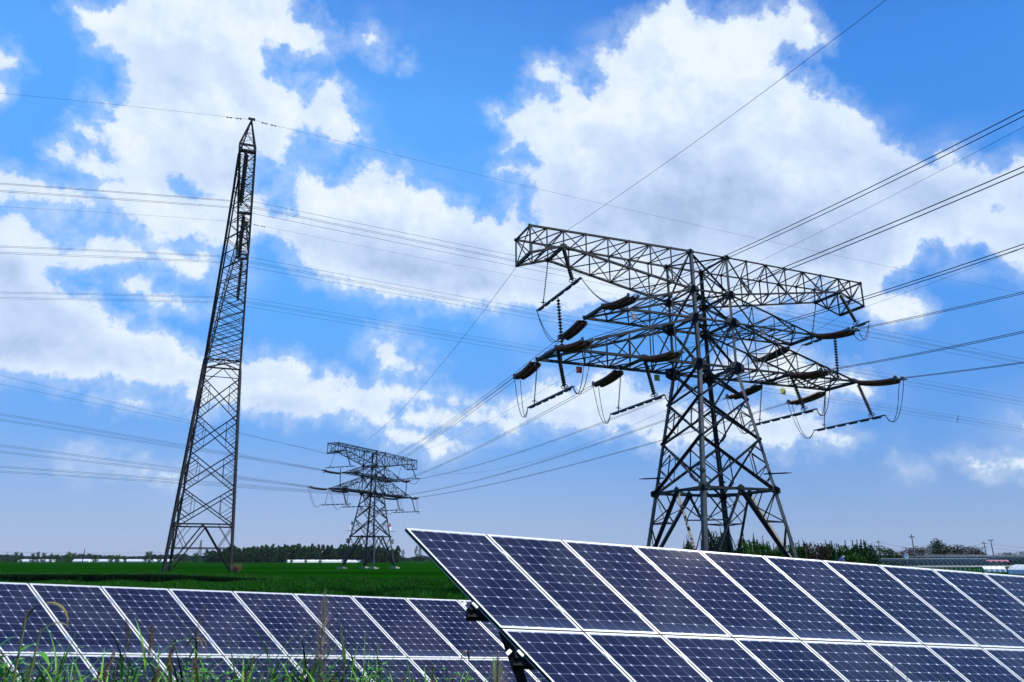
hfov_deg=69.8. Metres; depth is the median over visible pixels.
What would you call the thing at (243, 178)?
insulator string
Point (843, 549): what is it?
shrub
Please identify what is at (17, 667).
reed
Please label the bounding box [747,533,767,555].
shrub
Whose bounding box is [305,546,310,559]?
poplar tree
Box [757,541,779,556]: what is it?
shrub
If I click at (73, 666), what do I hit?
reed
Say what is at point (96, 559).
tree
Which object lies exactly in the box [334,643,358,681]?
reed
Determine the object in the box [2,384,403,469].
ground wire
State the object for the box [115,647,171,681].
reed
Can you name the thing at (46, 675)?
reed
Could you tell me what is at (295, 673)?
reed
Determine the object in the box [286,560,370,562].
greenhouse
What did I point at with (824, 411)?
jumper insulator
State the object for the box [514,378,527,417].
jumper cable
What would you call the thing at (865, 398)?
jumper insulator
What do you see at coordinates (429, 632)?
solar array
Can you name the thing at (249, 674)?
reed
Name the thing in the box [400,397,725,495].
conductor bundle
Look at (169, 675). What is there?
reed
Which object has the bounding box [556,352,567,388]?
jumper insulator
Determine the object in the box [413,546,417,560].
young tree
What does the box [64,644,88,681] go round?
herb
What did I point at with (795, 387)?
jumper insulator
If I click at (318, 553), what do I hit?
poplar tree
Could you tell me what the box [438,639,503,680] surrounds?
reed
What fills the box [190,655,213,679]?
herb
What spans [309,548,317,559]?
poplar tree
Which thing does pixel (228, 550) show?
poplar tree
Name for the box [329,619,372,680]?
reed
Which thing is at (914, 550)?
utility pole
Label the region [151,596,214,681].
reed
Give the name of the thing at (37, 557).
tree
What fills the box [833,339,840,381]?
jumper insulator
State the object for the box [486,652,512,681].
grass
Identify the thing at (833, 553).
shrub
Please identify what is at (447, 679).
herb
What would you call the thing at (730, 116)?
ground wire
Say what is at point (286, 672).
reed
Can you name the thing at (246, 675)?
reed
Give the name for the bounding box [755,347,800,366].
jumper cable
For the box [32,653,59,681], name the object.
reed
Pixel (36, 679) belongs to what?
reed
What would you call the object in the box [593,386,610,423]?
jumper cable
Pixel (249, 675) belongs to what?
reed
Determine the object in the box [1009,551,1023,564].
tree
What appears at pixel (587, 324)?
conductor bundle
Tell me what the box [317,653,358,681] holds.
reed
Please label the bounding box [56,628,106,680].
reed
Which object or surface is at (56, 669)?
reed
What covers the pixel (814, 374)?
insulator string
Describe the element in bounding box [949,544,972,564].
tree
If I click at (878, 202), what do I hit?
ground wire
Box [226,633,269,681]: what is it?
reed
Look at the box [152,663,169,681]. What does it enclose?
reed
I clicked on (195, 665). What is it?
reed
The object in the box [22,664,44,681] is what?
herb
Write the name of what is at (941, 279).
ground wire
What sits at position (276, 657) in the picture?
reed
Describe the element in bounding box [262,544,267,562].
poplar tree
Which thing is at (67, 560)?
tree
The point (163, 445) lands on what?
conductor bundle
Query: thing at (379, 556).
poplar tree
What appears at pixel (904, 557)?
tree
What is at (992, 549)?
utility pole
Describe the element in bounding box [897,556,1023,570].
polytunnel
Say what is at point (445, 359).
ground wire
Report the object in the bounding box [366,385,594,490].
conductor bundle
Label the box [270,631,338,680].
reed
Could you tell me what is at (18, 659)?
tall weed
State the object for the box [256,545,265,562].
poplar tree
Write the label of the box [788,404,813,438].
jumper cable
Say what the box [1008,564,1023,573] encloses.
greenhouse
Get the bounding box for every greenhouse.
[18,559,55,561]
[72,559,90,561]
[90,559,173,561]
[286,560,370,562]
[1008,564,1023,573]
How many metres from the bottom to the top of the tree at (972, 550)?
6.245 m
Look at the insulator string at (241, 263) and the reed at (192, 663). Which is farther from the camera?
the insulator string at (241, 263)
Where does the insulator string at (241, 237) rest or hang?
hanging from the transmission tower at (177, 509)
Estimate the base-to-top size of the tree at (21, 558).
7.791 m
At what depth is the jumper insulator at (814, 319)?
70.55 m
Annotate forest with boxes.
[0,553,204,560]
[400,555,431,560]
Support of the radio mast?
on the ground at (426, 568)
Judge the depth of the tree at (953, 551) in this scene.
172.34 m
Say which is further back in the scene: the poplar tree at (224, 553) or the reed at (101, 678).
the poplar tree at (224, 553)
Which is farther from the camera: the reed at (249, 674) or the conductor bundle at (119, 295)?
the conductor bundle at (119, 295)
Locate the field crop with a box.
[0,575,469,599]
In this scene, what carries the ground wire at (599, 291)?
attached to the transmission tower at (177, 509)
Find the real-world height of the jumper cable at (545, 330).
2.036 m
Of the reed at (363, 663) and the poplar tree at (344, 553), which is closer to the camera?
the reed at (363, 663)
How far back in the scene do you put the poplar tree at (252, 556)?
511.46 m
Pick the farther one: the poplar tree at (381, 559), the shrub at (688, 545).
the poplar tree at (381, 559)
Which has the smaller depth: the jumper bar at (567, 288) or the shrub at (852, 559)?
the jumper bar at (567, 288)
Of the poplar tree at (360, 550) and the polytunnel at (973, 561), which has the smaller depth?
the polytunnel at (973, 561)
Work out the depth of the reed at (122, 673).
5.15 m
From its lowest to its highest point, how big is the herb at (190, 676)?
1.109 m
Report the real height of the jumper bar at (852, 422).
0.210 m
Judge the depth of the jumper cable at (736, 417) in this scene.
68.84 m
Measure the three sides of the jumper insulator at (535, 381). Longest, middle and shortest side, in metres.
3.402 x 0.452 x 0.451 m
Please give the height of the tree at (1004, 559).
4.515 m
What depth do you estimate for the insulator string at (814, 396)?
70.10 m
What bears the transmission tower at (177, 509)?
on the ground at (426, 568)
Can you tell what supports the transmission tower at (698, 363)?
on the ground at (426, 568)
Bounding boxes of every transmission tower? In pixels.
[161,117,255,571]
[327,442,416,568]
[514,223,864,557]
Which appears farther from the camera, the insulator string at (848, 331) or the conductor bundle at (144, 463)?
the conductor bundle at (144, 463)
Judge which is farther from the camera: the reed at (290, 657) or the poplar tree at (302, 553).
the poplar tree at (302, 553)
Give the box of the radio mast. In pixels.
[196,540,202,560]
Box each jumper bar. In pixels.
[527,386,574,408]
[536,277,582,310]
[610,394,665,414]
[750,408,816,425]
[801,321,870,345]
[813,415,886,430]
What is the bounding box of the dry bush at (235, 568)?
[231,563,241,571]
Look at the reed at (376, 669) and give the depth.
5.21 m
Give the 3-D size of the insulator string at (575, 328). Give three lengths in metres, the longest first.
4.974 x 1.058 x 0.686 m
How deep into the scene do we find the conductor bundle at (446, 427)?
80.66 m
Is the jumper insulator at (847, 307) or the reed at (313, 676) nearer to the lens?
the reed at (313, 676)
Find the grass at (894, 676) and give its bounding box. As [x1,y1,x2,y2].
[883,666,907,681]
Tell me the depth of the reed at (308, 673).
4.96 m
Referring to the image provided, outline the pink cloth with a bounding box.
[986,560,1008,561]
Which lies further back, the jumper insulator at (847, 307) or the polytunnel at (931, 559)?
the polytunnel at (931, 559)
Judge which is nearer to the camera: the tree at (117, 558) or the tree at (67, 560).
the tree at (67, 560)
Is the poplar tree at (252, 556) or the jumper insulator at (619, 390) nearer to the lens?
the jumper insulator at (619, 390)
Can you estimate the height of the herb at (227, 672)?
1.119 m
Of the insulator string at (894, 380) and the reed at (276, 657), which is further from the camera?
the insulator string at (894, 380)
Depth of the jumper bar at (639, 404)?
57.52 m
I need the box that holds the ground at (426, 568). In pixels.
[0,560,1023,655]
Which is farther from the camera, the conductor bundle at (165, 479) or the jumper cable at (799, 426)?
the conductor bundle at (165, 479)
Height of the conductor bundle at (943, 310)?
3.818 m
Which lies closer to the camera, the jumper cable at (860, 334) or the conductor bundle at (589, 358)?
the jumper cable at (860, 334)
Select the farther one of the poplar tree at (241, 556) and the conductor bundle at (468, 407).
the poplar tree at (241, 556)
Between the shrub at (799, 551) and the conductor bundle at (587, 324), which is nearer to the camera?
the shrub at (799, 551)
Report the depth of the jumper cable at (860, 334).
62.31 m
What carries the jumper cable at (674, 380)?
hanging from the insulator string at (668, 355)
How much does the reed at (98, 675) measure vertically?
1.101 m
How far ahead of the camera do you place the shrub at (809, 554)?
82.12 m
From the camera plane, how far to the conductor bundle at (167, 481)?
156.59 m
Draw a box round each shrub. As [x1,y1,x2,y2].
[683,535,692,549]
[699,531,715,550]
[709,528,725,551]
[731,534,755,554]
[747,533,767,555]
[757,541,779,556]
[767,541,790,556]
[786,540,804,558]
[795,542,819,559]
[804,541,832,560]
[813,540,834,554]
[823,543,840,560]
[829,541,857,556]
[835,549,868,563]
[845,539,869,563]
[860,540,882,564]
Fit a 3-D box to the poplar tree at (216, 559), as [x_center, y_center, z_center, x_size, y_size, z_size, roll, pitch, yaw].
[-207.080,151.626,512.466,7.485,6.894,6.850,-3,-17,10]
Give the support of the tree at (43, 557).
on the ground at (426, 568)
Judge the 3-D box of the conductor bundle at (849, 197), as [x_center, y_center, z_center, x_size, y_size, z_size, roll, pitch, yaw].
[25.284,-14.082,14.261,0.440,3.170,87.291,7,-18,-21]
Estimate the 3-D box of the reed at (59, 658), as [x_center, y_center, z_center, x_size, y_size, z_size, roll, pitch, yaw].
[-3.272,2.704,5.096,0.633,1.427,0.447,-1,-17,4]
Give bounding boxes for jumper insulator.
[534,361,537,402]
[541,261,548,303]
[556,296,563,344]
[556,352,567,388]
[562,248,575,282]
[618,370,621,409]
[643,362,657,396]
[757,385,761,421]
[790,378,806,410]
[811,303,815,340]
[823,391,826,426]
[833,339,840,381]
[839,294,858,324]
[857,383,874,416]
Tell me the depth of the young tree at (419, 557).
316.63 m
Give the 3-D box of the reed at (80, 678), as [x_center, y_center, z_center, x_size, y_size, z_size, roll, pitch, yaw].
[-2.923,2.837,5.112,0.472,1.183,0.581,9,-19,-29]
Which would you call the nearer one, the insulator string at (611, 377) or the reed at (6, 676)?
the reed at (6, 676)
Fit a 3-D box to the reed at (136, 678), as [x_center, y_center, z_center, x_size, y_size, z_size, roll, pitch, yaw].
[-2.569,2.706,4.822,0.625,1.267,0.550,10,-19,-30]
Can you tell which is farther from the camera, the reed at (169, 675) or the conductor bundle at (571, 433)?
the conductor bundle at (571, 433)
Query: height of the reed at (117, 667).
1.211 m
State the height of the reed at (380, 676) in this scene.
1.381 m
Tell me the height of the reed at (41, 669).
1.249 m
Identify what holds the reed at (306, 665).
on the ground at (426, 568)
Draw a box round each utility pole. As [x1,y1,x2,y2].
[910,534,916,567]
[988,539,995,565]
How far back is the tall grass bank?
86.78 m
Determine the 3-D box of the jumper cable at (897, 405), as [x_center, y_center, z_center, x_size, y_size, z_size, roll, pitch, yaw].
[31.983,5.068,61.440,0.565,3.342,2.195,6,-18,-20]
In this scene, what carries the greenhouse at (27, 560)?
on the ground at (426, 568)
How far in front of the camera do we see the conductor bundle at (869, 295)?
37.75 m
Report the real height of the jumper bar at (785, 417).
0.210 m
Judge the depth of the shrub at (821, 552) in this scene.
84.06 m
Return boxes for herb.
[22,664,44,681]
[44,656,69,681]
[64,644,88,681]
[180,667,203,680]
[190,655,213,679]
[224,671,239,681]
[442,668,460,681]
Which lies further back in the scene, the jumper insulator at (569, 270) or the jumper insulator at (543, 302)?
the jumper insulator at (543, 302)
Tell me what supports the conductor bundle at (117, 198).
hanging from the insulator string at (243, 178)
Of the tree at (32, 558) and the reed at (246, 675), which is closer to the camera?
the reed at (246, 675)
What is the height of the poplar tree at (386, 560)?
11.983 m
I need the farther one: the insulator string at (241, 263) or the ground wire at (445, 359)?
the insulator string at (241, 263)
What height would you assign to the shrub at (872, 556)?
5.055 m
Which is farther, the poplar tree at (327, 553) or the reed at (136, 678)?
the poplar tree at (327, 553)
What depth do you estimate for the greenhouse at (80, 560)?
620.25 m
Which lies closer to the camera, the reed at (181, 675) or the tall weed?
the tall weed
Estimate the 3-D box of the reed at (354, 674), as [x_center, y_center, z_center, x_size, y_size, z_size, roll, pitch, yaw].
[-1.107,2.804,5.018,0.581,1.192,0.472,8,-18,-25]
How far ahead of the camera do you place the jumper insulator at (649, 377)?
56.41 m
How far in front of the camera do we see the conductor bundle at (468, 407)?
87.43 m
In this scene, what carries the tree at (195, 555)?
on the ground at (426, 568)
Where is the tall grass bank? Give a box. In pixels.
[0,571,291,581]
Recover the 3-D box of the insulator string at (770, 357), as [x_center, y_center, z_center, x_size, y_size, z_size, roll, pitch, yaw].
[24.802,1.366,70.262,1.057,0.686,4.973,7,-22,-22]
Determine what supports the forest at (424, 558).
on the ground at (426, 568)
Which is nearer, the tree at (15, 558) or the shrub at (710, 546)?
the shrub at (710, 546)
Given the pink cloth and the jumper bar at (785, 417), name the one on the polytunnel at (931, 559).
the pink cloth
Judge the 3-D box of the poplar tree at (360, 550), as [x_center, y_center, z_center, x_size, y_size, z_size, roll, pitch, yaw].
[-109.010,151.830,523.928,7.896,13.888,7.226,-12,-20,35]
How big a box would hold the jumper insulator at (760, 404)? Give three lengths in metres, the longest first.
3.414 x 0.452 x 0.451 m
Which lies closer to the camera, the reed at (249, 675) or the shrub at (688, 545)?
the reed at (249, 675)
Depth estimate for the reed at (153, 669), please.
5.40 m
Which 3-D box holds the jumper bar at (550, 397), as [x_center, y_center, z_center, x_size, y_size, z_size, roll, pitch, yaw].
[2.822,4.337,55.412,0.275,0.210,8.200,6,-18,-21]
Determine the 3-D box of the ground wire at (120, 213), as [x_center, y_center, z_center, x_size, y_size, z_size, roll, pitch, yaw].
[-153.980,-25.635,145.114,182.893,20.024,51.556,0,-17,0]
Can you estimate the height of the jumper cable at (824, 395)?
3.330 m
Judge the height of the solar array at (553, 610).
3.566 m
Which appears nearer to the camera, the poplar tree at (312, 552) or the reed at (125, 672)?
the reed at (125, 672)
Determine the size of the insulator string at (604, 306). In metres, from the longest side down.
4.980 x 1.059 x 0.687 m
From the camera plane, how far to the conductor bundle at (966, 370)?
55.69 m
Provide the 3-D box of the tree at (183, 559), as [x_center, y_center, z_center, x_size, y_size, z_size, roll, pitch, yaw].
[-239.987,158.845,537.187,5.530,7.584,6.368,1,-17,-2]
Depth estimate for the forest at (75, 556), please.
1110.55 m
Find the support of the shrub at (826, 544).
on the ground at (426, 568)
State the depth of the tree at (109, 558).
517.02 m
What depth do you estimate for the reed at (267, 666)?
5.48 m
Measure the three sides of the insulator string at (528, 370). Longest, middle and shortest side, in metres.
4.972 x 1.057 x 0.686 m
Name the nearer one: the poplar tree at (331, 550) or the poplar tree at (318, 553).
the poplar tree at (318, 553)
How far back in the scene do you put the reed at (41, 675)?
5.06 m
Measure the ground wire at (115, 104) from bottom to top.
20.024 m
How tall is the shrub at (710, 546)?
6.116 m
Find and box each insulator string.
[236,261,242,299]
[237,214,245,259]
[239,151,248,204]
[308,486,326,489]
[321,469,339,473]
[330,489,347,492]
[513,361,540,379]
[554,337,594,352]
[557,320,587,340]
[591,370,623,386]
[601,293,639,310]
[642,348,684,362]
[724,384,762,399]
[751,346,790,362]
[785,391,826,404]
[789,367,832,378]
[815,327,860,339]
[857,376,907,385]
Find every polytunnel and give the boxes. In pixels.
[879,558,1007,571]
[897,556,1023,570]
[918,555,1023,570]
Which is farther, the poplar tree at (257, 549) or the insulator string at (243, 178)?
the poplar tree at (257, 549)
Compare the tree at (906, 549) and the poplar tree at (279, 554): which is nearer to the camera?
the tree at (906, 549)
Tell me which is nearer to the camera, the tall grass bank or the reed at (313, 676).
the reed at (313, 676)
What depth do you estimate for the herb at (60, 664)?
5.52 m
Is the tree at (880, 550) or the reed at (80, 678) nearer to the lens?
the reed at (80, 678)
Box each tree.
[13,551,18,562]
[18,552,23,562]
[28,552,35,562]
[34,552,39,562]
[39,553,46,562]
[62,551,73,562]
[91,555,98,562]
[108,555,112,562]
[113,555,121,562]
[142,550,154,561]
[181,554,188,561]
[191,552,198,561]
[202,549,209,562]
[208,552,214,562]
[210,553,219,562]
[219,549,229,562]
[225,546,229,562]
[229,545,237,561]
[237,547,245,561]
[243,547,250,562]
[249,546,256,562]
[253,546,259,562]
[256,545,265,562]
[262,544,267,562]
[266,548,274,562]
[272,548,278,562]
[276,546,283,561]
[281,544,287,562]
[285,548,292,561]
[289,549,296,559]
[293,546,300,559]
[298,548,307,559]
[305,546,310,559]
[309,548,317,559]
[314,544,321,559]
[320,544,325,559]
[323,546,329,559]
[327,547,332,559]
[331,548,337,559]
[338,544,346,559]
[342,547,351,559]
[351,544,359,559]
[356,544,362,559]
[363,548,371,562]
[374,546,382,562]
[378,548,385,562]
[383,546,390,562]
[394,545,400,562]
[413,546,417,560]
[418,547,421,563]
[874,545,895,564]
[884,548,904,565]
[895,547,927,567]
[896,551,913,565]
[907,546,938,568]
[924,544,945,567]
[929,538,951,567]
[934,544,968,568]
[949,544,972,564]
[954,545,988,568]
[970,547,990,568]
[992,552,1018,564]
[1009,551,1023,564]
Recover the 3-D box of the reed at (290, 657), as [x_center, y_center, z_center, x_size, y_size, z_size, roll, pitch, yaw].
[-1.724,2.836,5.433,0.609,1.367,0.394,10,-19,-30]
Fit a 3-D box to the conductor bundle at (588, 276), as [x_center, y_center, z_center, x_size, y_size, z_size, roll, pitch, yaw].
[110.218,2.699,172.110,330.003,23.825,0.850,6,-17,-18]
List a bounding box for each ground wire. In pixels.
[0,375,324,453]
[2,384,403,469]
[3,93,242,118]
[16,207,232,221]
[255,120,1018,292]
[255,224,1016,357]
[346,269,514,451]
[377,299,683,462]
[420,317,838,473]
[532,0,885,252]
[700,127,1022,288]
[866,251,1014,306]
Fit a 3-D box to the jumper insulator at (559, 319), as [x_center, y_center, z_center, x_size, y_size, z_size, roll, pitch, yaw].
[3.772,-1.376,57.395,0.571,4.530,0.572,2,-16,-22]
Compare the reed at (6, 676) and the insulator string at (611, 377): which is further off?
the insulator string at (611, 377)
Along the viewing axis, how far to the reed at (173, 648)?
5.43 m
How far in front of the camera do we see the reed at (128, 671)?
5.01 m
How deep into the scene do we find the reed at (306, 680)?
5.44 m
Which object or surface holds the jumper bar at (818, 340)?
hanging from the jumper insulator at (847, 307)
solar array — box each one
[0,582,547,681]
[405,528,1023,681]
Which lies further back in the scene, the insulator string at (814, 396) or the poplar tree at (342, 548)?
the poplar tree at (342, 548)
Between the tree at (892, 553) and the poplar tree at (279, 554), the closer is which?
the tree at (892, 553)
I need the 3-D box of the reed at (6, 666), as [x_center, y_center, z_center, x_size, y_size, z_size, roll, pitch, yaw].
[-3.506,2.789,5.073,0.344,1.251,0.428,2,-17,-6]
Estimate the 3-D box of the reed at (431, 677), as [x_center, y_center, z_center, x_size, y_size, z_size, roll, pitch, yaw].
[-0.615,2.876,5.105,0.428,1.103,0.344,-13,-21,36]
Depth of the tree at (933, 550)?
177.16 m
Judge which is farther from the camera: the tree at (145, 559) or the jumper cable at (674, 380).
the tree at (145, 559)
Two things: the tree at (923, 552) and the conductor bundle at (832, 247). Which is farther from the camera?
the tree at (923, 552)
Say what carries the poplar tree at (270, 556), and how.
on the ground at (426, 568)
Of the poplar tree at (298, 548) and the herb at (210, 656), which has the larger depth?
the poplar tree at (298, 548)
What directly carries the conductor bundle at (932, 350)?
attached to the insulator string at (814, 374)
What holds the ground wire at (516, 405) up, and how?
attached to the transmission tower at (374, 492)
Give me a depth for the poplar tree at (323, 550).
527.15 m
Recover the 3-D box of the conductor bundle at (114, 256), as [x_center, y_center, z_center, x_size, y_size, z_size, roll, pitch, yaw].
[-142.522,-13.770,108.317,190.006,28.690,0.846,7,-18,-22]
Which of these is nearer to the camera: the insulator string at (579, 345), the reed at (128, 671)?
the reed at (128, 671)
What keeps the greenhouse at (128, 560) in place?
on the ground at (426, 568)
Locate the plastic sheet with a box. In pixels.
[982,566,1006,571]
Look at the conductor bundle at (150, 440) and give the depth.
145.72 m
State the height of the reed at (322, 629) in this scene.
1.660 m
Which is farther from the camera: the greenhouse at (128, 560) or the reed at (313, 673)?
the greenhouse at (128, 560)
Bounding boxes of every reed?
[0,645,28,681]
[0,649,38,681]
[3,644,60,681]
[9,653,74,681]
[27,634,106,681]
[29,658,61,681]
[32,649,89,681]
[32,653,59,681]
[39,655,62,681]
[46,627,108,681]
[47,628,67,681]
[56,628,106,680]
[70,647,112,681]
[71,655,114,681]
[73,672,99,681]
[77,647,116,681]
[90,653,125,681]
[91,641,176,681]
[93,657,174,681]
[106,648,151,681]
[108,617,165,681]
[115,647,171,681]
[123,621,190,681]
[125,648,197,681]
[127,655,139,681]
[129,639,175,681]
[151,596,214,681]
[151,668,177,681]
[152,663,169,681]
[164,652,172,681]
[170,630,209,681]
[170,639,238,681]
[179,638,247,681]
[192,657,199,681]
[200,650,265,681]
[212,654,286,681]
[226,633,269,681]
[229,644,295,678]
[230,653,274,681]
[241,653,254,681]
[244,622,313,680]
[261,663,306,681]
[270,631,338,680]
[274,639,344,681]
[282,652,316,681]
[286,638,310,680]
[289,668,330,681]
[290,646,351,681]
[302,640,310,681]
[305,591,348,681]
[306,665,339,681]
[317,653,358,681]
[324,665,377,681]
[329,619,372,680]
[330,644,388,678]
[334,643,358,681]
[352,642,392,681]
[356,640,402,681]
[363,643,378,681]
[407,667,434,681]
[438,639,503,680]
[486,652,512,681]
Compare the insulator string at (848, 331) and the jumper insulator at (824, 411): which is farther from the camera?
the jumper insulator at (824, 411)
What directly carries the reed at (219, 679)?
on the ground at (426, 568)
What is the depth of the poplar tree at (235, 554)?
513.22 m
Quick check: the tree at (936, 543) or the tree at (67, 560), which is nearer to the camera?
the tree at (936, 543)
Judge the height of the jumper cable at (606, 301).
2.288 m
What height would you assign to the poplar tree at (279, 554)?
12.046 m
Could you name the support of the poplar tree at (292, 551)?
on the ground at (426, 568)
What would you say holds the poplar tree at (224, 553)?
on the ground at (426, 568)
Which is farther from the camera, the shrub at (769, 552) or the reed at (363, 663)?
the shrub at (769, 552)
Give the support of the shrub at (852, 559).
on the ground at (426, 568)
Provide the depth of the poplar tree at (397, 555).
513.11 m
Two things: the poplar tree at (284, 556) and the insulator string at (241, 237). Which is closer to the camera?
the insulator string at (241, 237)
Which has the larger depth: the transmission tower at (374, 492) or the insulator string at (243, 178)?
the transmission tower at (374, 492)
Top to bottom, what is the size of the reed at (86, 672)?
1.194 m
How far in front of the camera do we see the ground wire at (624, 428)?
107.91 m
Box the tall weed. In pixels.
[0,602,71,681]
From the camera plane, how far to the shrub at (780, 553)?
78.55 m
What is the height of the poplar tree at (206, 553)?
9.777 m
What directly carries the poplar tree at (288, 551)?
on the ground at (426, 568)
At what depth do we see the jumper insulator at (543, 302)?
60.57 m
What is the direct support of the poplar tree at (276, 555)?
on the ground at (426, 568)
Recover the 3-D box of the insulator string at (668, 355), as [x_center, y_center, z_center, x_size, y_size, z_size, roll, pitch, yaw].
[11.350,1.163,55.286,1.059,0.687,4.980,7,-10,-22]
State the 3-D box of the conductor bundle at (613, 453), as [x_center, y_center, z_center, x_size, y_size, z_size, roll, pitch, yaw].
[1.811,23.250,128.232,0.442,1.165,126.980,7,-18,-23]
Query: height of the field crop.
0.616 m
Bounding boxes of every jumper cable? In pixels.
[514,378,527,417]
[537,312,563,342]
[573,341,592,393]
[580,277,634,305]
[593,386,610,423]
[664,352,681,402]
[727,399,749,433]
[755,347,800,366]
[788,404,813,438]
[817,371,830,415]
[852,323,868,340]
[885,380,903,421]
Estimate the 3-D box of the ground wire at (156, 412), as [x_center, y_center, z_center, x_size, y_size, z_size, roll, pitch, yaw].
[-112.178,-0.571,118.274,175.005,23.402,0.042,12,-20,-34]
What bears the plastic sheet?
on the ground at (426, 568)
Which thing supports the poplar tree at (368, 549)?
on the ground at (426, 568)
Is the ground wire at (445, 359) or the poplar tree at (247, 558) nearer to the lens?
the ground wire at (445, 359)
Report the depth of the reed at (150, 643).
5.68 m
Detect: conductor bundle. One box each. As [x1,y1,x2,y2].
[0,246,236,263]
[0,413,318,469]
[0,419,356,476]
[0,451,317,487]
[0,466,365,494]
[1,183,239,208]
[2,445,306,486]
[3,471,362,496]
[8,292,235,303]
[238,296,1023,431]
[240,199,1022,366]
[240,255,1020,404]
[347,378,516,486]
[357,339,558,471]
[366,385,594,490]
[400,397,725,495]
[408,361,751,480]
[417,403,784,497]
[589,166,1023,339]
[633,110,1023,295]
[678,244,1023,350]
[826,331,1023,369]
[855,291,1023,328]
[901,362,1021,377]
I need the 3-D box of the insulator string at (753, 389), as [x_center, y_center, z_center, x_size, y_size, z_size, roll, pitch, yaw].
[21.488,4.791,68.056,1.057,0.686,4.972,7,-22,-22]
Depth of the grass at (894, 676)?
5.39 m
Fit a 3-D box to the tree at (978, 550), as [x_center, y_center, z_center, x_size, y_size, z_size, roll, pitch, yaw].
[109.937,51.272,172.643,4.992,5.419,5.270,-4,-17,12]
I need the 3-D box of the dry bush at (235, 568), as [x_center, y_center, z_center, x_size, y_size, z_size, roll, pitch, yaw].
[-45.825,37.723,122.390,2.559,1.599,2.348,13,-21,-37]
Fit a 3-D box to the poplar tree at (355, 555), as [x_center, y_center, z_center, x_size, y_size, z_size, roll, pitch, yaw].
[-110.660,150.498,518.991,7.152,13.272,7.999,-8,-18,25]
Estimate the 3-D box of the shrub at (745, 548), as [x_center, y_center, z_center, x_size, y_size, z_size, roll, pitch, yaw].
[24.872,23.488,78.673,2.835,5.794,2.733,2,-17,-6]
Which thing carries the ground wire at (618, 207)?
attached to the transmission tower at (177, 509)
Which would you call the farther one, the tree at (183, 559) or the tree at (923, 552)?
the tree at (183, 559)
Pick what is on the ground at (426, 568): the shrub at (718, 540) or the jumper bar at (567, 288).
the shrub at (718, 540)
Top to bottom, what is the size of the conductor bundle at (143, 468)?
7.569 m
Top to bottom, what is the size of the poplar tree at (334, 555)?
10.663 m
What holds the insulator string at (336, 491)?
attached to the transmission tower at (374, 492)
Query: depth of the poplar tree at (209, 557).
514.50 m
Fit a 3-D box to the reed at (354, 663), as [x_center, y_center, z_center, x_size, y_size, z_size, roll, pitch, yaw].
[-1.137,2.877,5.336,0.600,1.233,0.327,8,-18,-24]
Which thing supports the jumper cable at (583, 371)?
hanging from the insulator string at (579, 345)
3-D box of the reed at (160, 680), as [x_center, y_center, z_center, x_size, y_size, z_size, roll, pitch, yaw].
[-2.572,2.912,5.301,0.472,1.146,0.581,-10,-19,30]
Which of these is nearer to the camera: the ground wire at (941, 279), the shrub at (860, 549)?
the ground wire at (941, 279)
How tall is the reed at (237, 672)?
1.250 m
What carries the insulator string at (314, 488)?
attached to the transmission tower at (374, 492)
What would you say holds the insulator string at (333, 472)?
attached to the transmission tower at (374, 492)
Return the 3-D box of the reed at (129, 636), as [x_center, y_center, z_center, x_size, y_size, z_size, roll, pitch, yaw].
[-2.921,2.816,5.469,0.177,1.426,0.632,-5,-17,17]
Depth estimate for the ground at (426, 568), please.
172.03 m

